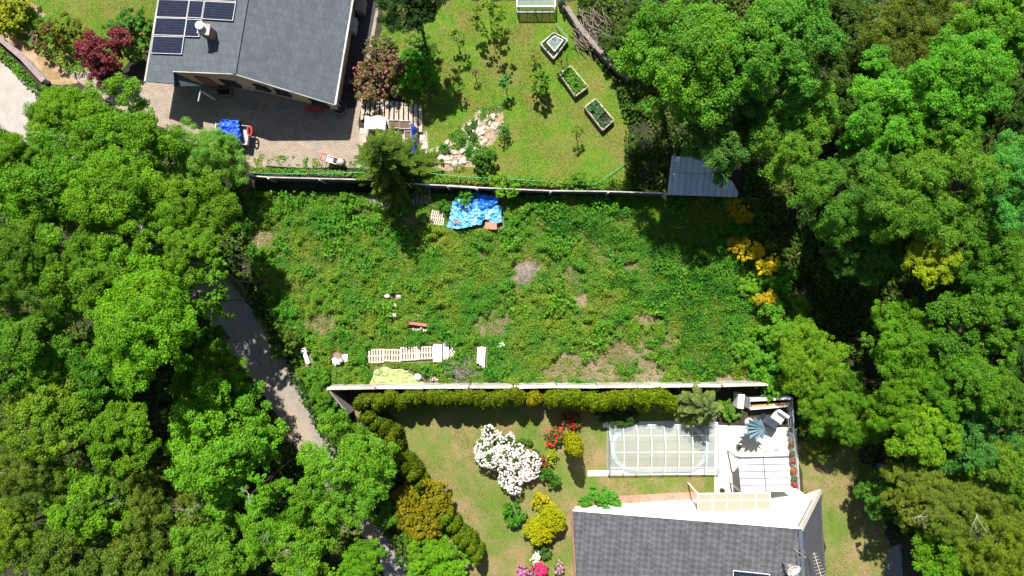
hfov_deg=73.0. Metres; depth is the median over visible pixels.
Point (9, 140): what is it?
woodland tree
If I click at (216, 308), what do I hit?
woodland tree
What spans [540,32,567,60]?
cold frame
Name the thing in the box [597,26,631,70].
shrub
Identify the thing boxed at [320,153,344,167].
garden cart
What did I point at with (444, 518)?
thuja bush
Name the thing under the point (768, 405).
corner screen wall
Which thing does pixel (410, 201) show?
plank platform
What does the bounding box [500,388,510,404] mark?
thuja bush
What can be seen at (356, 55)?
side passage
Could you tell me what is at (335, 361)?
rubble heap
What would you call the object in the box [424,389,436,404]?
thuja bush
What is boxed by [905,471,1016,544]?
woodland tree
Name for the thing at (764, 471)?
patio pergola
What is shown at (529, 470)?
rhododendron
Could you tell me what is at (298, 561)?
woodland tree
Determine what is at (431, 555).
woodland tree
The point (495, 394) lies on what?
thuja bush
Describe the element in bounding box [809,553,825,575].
tv antenna
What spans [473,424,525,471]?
rhododendron
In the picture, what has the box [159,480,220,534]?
woodland tree
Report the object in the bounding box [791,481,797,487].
flower pot
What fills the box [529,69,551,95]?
young tree
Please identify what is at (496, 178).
shrub
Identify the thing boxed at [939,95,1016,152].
woodland tree
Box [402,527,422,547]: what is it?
woodland tree
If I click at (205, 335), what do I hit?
woodland tree
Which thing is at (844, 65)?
woodland tree
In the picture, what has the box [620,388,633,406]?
thuja bush
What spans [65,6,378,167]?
yard paving
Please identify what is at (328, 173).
verge plants
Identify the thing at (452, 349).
wooden pallet
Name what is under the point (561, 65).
young tree
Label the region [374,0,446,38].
evergreen tree
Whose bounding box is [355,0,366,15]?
storage crate
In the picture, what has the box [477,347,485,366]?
white plank bundle
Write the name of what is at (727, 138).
woodland tree
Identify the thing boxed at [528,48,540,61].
young tree
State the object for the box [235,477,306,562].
woodland tree
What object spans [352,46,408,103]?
rhododendron
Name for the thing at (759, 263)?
broom bush
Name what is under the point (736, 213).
broom bush
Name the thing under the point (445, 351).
foam board pile
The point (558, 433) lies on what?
azalea
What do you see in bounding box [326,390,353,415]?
return fence
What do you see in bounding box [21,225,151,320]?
woodland tree
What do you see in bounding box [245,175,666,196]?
fence
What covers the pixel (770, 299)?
broom bush
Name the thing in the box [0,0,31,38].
golden shrub
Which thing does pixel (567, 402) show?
thuja bush
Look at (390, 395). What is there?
thuja bush
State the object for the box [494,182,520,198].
shrub
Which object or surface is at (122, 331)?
woodland tree
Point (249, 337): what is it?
road
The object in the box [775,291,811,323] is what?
green shrub
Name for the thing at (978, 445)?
woodland tree
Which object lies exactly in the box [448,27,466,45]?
young tree
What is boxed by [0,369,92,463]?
woodland tree
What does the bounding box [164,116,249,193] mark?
woodland tree
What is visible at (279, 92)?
window
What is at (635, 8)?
woodland tree
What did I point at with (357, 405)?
thuja bush
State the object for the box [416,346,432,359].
wooden pallet
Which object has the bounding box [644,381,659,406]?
thuja bush
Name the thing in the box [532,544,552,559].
shrub
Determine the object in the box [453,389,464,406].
thuja bush
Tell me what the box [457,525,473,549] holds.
thuja bush
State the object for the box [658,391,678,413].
thuja bush
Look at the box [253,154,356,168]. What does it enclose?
yard weeds
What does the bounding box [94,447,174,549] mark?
woodland tree
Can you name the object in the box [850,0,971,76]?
woodland tree
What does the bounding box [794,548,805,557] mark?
roof vent mast
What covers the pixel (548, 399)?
thuja bush
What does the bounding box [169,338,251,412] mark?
woodland tree
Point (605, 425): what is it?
pool edging
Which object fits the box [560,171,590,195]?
shrub
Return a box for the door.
[194,76,220,87]
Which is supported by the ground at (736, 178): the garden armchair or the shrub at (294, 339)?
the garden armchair
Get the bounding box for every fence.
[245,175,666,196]
[259,165,623,184]
[326,380,767,389]
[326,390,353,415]
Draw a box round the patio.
[714,425,816,498]
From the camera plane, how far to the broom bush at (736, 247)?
45.84 m
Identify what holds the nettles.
on the weedy plot ground at (424, 378)
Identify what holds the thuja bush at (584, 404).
on the ground at (736, 178)
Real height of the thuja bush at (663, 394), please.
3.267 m
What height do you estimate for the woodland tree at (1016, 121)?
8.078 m
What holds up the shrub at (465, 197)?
on the weedy plot ground at (424, 378)
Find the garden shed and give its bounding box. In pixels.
[666,156,737,196]
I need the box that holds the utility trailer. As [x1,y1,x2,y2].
[215,122,254,145]
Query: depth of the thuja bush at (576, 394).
44.42 m
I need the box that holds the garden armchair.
[771,409,789,424]
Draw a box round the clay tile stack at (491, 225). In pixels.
[485,222,496,229]
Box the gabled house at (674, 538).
[570,486,825,575]
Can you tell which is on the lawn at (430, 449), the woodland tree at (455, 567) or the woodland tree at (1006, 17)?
the woodland tree at (455, 567)
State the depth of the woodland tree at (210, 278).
38.34 m
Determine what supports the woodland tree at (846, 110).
on the ground at (736, 178)
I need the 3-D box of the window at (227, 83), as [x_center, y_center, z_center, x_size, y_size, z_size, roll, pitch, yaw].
[-18.537,-13.423,45.422,1.160,1.115,0.199,7,90,0]
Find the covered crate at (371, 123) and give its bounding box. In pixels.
[364,115,386,131]
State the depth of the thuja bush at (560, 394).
44.37 m
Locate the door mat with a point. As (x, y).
(244, 104)
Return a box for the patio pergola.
[727,448,790,492]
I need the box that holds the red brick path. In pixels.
[617,492,696,503]
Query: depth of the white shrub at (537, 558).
46.29 m
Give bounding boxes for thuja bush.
[352,391,366,411]
[359,408,383,425]
[362,389,378,408]
[368,411,389,431]
[371,389,388,411]
[378,415,395,437]
[382,389,403,406]
[383,422,403,444]
[386,433,406,454]
[390,390,411,410]
[392,447,410,465]
[400,451,417,473]
[403,389,417,404]
[405,456,424,481]
[411,470,429,493]
[413,389,427,405]
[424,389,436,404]
[433,388,450,406]
[439,504,455,525]
[441,389,455,409]
[446,512,461,533]
[451,521,466,543]
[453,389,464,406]
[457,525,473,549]
[460,388,475,405]
[465,529,479,554]
[469,540,485,565]
[472,388,489,409]
[480,393,492,410]
[489,388,506,409]
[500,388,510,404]
[509,382,527,406]
[525,388,542,407]
[541,388,558,408]
[552,388,567,407]
[562,391,572,409]
[567,388,582,408]
[576,388,588,411]
[584,388,599,412]
[596,390,610,411]
[600,388,619,409]
[614,388,627,410]
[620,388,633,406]
[632,388,647,407]
[633,389,652,413]
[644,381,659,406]
[653,386,670,407]
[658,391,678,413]
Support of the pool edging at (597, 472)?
on the lawn at (430, 449)
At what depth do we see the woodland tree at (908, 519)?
40.12 m
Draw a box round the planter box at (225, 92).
[216,88,232,96]
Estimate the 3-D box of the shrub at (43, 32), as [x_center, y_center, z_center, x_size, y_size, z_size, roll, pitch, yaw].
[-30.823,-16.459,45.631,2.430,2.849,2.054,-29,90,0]
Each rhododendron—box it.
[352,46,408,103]
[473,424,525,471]
[497,443,541,494]
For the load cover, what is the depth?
45.88 m
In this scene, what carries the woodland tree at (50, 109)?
on the ground at (736, 178)
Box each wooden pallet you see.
[366,348,383,362]
[383,349,400,361]
[400,346,418,360]
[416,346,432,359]
[430,210,444,224]
[448,343,459,357]
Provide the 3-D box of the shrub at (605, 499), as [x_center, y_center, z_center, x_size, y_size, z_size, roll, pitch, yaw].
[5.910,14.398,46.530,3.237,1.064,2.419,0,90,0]
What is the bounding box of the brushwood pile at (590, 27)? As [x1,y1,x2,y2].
[566,7,611,61]
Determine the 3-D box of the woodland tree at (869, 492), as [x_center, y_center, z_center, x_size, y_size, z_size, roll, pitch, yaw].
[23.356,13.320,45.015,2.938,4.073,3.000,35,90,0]
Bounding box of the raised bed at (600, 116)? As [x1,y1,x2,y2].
[584,98,613,131]
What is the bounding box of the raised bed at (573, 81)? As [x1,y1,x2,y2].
[558,66,587,97]
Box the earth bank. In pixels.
[0,1,89,84]
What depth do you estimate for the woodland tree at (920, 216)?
36.66 m
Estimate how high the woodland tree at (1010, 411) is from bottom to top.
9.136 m
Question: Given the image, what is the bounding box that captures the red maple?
[73,25,133,89]
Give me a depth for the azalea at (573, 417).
46.36 m
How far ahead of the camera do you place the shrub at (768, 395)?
46.03 m
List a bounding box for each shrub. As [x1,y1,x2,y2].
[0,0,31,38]
[25,21,66,51]
[49,11,90,43]
[100,6,152,47]
[122,42,147,63]
[141,17,153,28]
[267,325,301,359]
[305,367,329,393]
[308,380,338,419]
[337,191,359,214]
[365,31,398,61]
[396,47,440,91]
[402,31,441,64]
[436,199,451,211]
[454,188,471,206]
[471,149,498,173]
[489,171,507,195]
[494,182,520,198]
[501,500,526,527]
[530,551,540,565]
[531,492,552,512]
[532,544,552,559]
[536,468,561,487]
[537,454,548,468]
[545,448,558,465]
[553,559,564,574]
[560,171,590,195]
[577,484,621,508]
[593,406,639,427]
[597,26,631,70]
[718,399,741,422]
[727,327,761,370]
[736,269,765,303]
[747,344,789,397]
[750,298,794,348]
[755,264,798,297]
[760,386,775,402]
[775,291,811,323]
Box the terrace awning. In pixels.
[687,482,770,512]
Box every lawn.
[30,0,156,69]
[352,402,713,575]
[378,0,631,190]
[797,441,889,575]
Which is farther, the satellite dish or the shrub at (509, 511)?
the shrub at (509, 511)
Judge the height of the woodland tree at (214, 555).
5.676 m
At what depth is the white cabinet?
46.09 m
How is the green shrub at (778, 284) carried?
on the weedy plot ground at (424, 378)
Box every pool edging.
[588,469,715,475]
[603,419,715,427]
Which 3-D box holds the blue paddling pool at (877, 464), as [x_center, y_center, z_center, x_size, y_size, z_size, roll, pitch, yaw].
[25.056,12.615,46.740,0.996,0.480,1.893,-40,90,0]
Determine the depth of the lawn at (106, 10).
46.99 m
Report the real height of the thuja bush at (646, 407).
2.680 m
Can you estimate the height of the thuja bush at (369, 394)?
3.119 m
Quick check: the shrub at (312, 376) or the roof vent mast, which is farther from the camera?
the shrub at (312, 376)
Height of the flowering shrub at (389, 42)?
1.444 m
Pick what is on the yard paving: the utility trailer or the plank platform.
the utility trailer
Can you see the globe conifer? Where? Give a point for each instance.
(403, 497)
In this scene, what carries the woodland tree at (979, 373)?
on the ground at (736, 178)
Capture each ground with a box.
[0,0,1023,575]
[243,192,802,383]
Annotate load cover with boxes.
[218,119,240,139]
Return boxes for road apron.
[0,61,67,146]
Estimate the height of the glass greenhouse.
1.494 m
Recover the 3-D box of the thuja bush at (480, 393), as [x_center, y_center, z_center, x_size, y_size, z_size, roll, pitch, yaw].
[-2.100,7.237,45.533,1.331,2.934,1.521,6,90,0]
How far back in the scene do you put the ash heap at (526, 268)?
46.91 m
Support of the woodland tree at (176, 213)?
on the ground at (736, 178)
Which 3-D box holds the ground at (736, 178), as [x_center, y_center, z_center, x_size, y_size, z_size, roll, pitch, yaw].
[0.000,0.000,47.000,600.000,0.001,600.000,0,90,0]
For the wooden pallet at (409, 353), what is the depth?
46.84 m
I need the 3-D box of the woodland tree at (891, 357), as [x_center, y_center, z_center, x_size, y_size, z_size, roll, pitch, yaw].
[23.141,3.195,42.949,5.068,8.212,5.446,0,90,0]
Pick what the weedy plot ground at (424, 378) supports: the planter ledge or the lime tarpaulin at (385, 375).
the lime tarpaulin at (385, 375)
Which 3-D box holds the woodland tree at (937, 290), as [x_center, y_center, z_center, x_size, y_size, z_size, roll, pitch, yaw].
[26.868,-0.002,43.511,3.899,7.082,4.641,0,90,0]
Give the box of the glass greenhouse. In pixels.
[517,0,555,12]
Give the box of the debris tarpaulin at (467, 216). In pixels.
[446,192,501,228]
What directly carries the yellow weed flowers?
on the weedy plot ground at (424, 378)
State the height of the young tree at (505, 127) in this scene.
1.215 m
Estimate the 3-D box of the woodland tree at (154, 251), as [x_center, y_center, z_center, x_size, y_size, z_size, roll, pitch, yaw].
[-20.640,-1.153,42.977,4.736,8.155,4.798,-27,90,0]
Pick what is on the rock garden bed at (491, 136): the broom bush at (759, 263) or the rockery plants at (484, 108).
the rockery plants at (484, 108)
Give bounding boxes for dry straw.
[247,194,776,381]
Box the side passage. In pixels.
[333,0,376,110]
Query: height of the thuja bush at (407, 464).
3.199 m
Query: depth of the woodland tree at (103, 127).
40.22 m
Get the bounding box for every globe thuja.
[521,513,557,545]
[538,502,566,532]
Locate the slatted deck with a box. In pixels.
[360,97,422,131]
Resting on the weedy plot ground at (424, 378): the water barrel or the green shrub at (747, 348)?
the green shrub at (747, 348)
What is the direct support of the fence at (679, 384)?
on the weedy plot ground at (424, 378)
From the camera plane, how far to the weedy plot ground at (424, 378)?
47.00 m
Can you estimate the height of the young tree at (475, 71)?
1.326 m
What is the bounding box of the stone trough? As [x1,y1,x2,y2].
[349,17,358,35]
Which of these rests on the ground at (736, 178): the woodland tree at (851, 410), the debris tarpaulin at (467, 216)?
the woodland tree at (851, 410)
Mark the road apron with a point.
(15, 94)
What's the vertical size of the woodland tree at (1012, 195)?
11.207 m
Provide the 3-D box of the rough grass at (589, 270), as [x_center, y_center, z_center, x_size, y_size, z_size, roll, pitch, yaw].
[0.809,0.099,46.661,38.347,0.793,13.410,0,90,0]
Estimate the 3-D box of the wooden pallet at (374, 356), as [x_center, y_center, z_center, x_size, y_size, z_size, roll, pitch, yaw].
[-9.304,4.609,46.922,1.200,0.135,0.960,-2,90,0]
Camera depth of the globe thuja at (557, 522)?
45.13 m
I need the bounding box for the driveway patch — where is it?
[886,544,902,575]
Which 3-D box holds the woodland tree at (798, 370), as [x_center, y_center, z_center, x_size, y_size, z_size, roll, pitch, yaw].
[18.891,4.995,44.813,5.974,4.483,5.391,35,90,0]
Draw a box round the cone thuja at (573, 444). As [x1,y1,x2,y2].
[562,430,583,457]
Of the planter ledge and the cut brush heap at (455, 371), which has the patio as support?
the planter ledge
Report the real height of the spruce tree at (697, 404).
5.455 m
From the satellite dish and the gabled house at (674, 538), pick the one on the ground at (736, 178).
the gabled house at (674, 538)
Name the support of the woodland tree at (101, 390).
on the ground at (736, 178)
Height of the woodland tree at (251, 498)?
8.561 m
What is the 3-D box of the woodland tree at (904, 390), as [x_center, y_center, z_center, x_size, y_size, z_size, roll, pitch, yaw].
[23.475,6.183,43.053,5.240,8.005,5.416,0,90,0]
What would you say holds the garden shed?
on the ground at (736, 178)
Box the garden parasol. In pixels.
[744,417,768,439]
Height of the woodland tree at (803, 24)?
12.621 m
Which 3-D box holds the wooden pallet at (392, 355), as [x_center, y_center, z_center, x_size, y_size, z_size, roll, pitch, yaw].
[-8.130,4.565,46.922,1.200,0.135,0.840,2,90,0]
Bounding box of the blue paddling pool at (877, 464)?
[873,463,892,479]
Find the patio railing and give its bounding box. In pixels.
[781,393,798,489]
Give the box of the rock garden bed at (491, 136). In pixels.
[430,105,503,170]
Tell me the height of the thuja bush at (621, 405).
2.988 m
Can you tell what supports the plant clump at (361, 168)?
on the ground at (736, 178)
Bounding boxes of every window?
[218,79,241,88]
[252,83,271,92]
[273,88,291,97]
[308,98,329,108]
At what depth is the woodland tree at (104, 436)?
39.87 m
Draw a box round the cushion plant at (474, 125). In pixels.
[464,117,477,132]
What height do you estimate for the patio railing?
1.060 m
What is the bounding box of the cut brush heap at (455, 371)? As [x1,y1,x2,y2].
[443,355,484,383]
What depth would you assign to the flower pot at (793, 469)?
46.35 m
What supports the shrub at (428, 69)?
on the lawn at (589, 92)
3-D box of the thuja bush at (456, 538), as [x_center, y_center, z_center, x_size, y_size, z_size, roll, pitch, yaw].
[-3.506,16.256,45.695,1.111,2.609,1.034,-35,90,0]
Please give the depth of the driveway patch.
46.99 m
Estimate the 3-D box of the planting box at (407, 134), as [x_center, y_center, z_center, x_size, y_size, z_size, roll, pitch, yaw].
[-7.034,-10.314,46.800,0.480,0.400,0.560,0,90,0]
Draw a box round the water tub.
[334,101,345,113]
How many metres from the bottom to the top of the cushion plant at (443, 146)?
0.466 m
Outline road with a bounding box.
[17,75,411,575]
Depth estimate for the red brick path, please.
46.99 m
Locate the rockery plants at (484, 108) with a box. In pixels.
[423,103,510,171]
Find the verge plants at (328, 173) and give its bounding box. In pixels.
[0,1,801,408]
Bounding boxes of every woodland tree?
[0,125,56,178]
[0,127,103,249]
[0,213,79,318]
[0,302,88,404]
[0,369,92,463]
[0,419,87,510]
[0,495,45,574]
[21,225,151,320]
[22,80,108,145]
[25,520,110,575]
[37,463,131,544]
[46,325,142,411]
[60,144,166,269]
[65,72,189,185]
[78,400,173,477]
[83,253,199,393]
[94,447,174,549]
[94,520,185,575]
[116,228,205,300]
[132,168,242,267]
[155,224,223,285]
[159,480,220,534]
[161,361,289,520]
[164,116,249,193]
[165,504,263,575]
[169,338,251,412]
[175,491,215,525]
[176,256,261,310]
[186,284,253,321]
[194,323,229,356]
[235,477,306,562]
[237,457,293,505]
[264,508,340,575]
[275,524,306,562]
[290,407,400,539]
[336,509,363,540]
[338,537,387,575]
[367,498,404,530]
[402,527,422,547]
[405,534,470,575]
[406,536,449,572]
[607,0,779,129]
[620,0,665,54]
[676,72,769,188]
[706,0,847,110]
[745,69,840,185]
[770,314,851,417]
[787,134,919,247]
[797,370,893,450]
[802,428,847,464]
[805,0,875,67]
[814,220,907,285]
[815,37,881,106]
[818,84,860,140]
[835,44,941,168]
[843,132,1011,255]
[848,296,941,390]
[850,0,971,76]
[853,470,898,520]
[856,480,935,527]
[860,346,951,432]
[871,25,1019,126]
[871,443,954,533]
[873,127,934,164]
[878,232,967,290]
[884,402,963,465]
[892,0,1023,82]
[899,523,964,575]
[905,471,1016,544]
[906,86,982,155]
[908,250,977,322]
[908,330,1018,420]
[910,213,1023,299]
[924,281,1007,362]
[926,283,1023,348]
[928,128,1023,231]
[935,408,1023,474]
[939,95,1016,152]
[941,190,1006,263]
[944,431,1023,508]
[945,497,1023,575]
[949,80,1023,135]
[949,370,1023,427]
[987,340,1023,400]
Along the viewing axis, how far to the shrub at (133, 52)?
45.97 m
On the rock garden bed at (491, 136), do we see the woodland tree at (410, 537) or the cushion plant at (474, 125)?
the cushion plant at (474, 125)
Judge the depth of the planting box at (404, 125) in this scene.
46.68 m
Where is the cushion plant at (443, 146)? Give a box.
[438,143,450,154]
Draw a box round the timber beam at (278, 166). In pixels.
[265,164,290,167]
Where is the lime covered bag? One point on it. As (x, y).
(417, 376)
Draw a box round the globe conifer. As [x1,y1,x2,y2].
[389,477,453,540]
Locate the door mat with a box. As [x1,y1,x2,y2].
[239,100,256,109]
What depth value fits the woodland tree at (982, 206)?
41.08 m
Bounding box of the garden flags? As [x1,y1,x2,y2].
[359,128,428,170]
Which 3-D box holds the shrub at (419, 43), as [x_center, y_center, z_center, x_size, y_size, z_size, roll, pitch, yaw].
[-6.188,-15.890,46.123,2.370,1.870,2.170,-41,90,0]
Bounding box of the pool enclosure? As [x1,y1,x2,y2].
[607,422,720,474]
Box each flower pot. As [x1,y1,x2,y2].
[789,450,796,456]
[791,467,796,473]
[791,476,798,481]
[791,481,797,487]
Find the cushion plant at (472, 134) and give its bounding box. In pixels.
[469,132,476,140]
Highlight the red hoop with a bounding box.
[247,126,252,136]
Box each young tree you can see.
[419,80,446,109]
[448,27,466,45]
[450,80,466,97]
[470,0,511,39]
[470,67,478,76]
[496,122,511,137]
[498,73,512,88]
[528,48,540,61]
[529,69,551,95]
[555,51,569,68]
[571,125,584,136]
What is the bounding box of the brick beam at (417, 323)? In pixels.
[407,321,426,326]
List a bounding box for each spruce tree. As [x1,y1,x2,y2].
[353,124,442,213]
[668,369,723,426]
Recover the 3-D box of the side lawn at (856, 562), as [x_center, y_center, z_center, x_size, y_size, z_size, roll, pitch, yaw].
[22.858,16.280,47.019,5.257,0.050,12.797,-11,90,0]
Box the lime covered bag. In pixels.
[414,374,420,379]
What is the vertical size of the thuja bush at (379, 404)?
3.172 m
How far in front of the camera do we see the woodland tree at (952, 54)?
35.68 m
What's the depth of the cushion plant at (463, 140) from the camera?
46.74 m
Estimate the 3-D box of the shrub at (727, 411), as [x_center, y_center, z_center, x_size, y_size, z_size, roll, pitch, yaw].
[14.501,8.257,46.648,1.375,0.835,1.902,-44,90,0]
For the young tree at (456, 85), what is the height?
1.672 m
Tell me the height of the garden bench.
0.480 m
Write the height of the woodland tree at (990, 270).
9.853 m
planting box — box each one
[388,120,399,129]
[399,120,410,129]
[404,131,410,139]
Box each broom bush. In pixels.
[724,199,754,223]
[727,236,747,253]
[737,238,765,262]
[753,288,777,305]
[755,253,780,275]
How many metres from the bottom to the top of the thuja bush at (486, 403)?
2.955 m
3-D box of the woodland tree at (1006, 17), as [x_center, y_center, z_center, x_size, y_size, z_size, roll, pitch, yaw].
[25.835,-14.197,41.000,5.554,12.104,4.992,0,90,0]
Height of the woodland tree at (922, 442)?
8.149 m
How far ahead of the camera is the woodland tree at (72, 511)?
40.94 m
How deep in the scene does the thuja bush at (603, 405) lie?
44.38 m
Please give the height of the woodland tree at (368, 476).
6.797 m
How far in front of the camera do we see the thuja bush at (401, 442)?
45.23 m
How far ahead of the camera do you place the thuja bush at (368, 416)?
44.24 m
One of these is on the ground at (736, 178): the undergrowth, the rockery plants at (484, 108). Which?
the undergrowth
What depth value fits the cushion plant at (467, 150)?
46.74 m
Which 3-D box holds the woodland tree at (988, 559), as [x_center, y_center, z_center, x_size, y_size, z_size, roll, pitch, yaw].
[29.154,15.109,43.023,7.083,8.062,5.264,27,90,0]
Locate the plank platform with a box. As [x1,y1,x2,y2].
[369,188,430,206]
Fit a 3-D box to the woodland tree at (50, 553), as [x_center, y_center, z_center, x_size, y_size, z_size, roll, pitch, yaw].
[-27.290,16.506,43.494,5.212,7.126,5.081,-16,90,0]
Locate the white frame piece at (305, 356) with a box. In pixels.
[300,348,309,363]
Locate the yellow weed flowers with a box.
[256,237,665,358]
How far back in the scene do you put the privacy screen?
46.06 m
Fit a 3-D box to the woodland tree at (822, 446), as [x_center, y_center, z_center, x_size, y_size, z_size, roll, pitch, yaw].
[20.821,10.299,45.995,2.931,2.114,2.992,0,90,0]
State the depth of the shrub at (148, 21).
46.10 m
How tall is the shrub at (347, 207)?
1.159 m
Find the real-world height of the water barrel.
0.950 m
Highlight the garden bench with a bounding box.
[305,106,321,113]
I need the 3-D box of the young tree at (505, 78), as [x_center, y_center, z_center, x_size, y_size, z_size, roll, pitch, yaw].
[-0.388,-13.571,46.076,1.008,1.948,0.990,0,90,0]
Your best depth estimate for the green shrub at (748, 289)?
46.11 m
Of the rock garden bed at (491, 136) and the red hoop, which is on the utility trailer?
the red hoop
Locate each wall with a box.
[0,34,50,83]
[562,5,630,83]
[747,394,790,409]
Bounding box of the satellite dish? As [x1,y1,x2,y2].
[781,560,800,575]
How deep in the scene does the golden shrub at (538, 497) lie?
46.26 m
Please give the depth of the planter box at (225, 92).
46.62 m
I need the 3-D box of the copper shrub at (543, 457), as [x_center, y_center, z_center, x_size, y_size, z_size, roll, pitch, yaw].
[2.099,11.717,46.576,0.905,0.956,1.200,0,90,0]
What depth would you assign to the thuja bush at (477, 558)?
44.83 m
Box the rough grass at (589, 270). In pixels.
[241,192,804,385]
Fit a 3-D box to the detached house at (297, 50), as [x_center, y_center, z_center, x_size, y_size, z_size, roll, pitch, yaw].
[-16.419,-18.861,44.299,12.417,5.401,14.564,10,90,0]
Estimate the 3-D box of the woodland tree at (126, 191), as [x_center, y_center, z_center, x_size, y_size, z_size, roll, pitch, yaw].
[-22.751,-4.785,42.121,6.427,9.868,6.533,30,90,0]
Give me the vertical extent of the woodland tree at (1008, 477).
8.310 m
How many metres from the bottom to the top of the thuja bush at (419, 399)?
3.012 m
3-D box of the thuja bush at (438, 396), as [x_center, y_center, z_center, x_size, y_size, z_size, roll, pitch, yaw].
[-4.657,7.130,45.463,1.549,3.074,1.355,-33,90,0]
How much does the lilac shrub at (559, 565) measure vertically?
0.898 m
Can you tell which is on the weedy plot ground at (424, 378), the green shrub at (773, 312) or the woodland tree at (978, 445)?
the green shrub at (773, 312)
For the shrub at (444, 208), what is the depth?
46.37 m
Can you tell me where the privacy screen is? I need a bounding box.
[409,124,419,152]
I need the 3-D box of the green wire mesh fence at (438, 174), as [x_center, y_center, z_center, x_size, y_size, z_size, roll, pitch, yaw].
[-5.016,-7.655,46.650,25.242,0.538,1.386,0,90,0]
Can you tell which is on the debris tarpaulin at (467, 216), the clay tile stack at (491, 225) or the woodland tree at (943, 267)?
the clay tile stack at (491, 225)
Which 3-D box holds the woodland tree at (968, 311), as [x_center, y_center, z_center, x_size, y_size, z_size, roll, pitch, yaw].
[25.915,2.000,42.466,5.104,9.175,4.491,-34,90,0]
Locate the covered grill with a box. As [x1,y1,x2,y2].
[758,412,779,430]
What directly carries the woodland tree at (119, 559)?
on the ground at (736, 178)
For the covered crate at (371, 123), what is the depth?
46.28 m
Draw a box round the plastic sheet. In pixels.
[457,192,499,209]
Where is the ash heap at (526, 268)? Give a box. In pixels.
[510,261,537,286]
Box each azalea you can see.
[516,564,532,575]
[531,560,547,575]
[543,425,562,447]
[561,410,581,430]
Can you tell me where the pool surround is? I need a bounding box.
[607,425,714,469]
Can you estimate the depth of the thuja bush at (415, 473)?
44.69 m
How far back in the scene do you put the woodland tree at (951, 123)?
36.60 m
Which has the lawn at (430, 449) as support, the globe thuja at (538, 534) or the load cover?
the globe thuja at (538, 534)
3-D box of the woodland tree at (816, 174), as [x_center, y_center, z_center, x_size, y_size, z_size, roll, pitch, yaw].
[18.928,-5.453,41.500,6.339,11.102,6.884,-43,90,0]
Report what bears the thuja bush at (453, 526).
on the lawn at (430, 449)
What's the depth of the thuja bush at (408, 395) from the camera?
44.47 m
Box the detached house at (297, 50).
[144,0,355,109]
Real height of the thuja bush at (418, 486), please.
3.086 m
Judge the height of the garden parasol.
2.305 m
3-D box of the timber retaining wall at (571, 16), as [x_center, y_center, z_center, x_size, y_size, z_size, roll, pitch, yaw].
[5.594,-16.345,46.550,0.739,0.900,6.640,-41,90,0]
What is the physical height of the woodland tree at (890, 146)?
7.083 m
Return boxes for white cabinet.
[733,392,750,408]
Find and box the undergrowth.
[0,0,1023,575]
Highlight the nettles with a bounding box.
[538,204,747,381]
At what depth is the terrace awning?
44.34 m
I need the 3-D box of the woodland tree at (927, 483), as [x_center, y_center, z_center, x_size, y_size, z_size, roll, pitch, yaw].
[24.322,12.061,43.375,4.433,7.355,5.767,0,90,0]
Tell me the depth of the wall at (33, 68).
46.33 m
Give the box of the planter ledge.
[790,428,799,489]
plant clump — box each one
[356,165,365,174]
[515,437,532,448]
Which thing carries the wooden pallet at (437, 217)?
on the weedy plot ground at (424, 378)
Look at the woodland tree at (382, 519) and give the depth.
44.77 m
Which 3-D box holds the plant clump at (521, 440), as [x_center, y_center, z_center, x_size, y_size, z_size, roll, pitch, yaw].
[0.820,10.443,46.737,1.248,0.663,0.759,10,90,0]
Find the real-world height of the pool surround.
0.050 m
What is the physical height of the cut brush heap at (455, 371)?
0.721 m
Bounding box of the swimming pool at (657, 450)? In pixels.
[611,424,708,472]
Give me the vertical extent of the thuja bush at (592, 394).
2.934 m
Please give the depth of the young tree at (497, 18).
44.96 m
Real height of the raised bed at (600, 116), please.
0.690 m
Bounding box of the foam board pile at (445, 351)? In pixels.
[443,341,448,359]
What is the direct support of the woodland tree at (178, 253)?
on the ground at (736, 178)
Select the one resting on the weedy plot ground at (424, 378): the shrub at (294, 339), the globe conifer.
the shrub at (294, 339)
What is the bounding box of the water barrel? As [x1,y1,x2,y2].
[558,0,564,5]
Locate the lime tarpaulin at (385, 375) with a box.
[370,367,423,383]
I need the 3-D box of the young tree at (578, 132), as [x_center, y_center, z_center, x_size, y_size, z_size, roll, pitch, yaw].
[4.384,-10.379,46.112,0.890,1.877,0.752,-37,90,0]
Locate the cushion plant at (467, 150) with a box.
[464,145,471,155]
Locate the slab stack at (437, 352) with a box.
[433,344,441,361]
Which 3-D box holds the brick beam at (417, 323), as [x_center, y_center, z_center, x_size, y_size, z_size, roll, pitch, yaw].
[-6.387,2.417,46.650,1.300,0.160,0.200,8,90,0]
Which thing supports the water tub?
on the side passage
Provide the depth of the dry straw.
46.88 m
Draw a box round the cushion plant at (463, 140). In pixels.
[458,137,466,144]
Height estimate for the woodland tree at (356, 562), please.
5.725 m
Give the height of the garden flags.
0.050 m
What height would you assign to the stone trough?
0.850 m
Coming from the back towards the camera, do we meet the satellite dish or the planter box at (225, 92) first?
the planter box at (225, 92)
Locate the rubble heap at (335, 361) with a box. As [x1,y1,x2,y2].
[332,354,347,365]

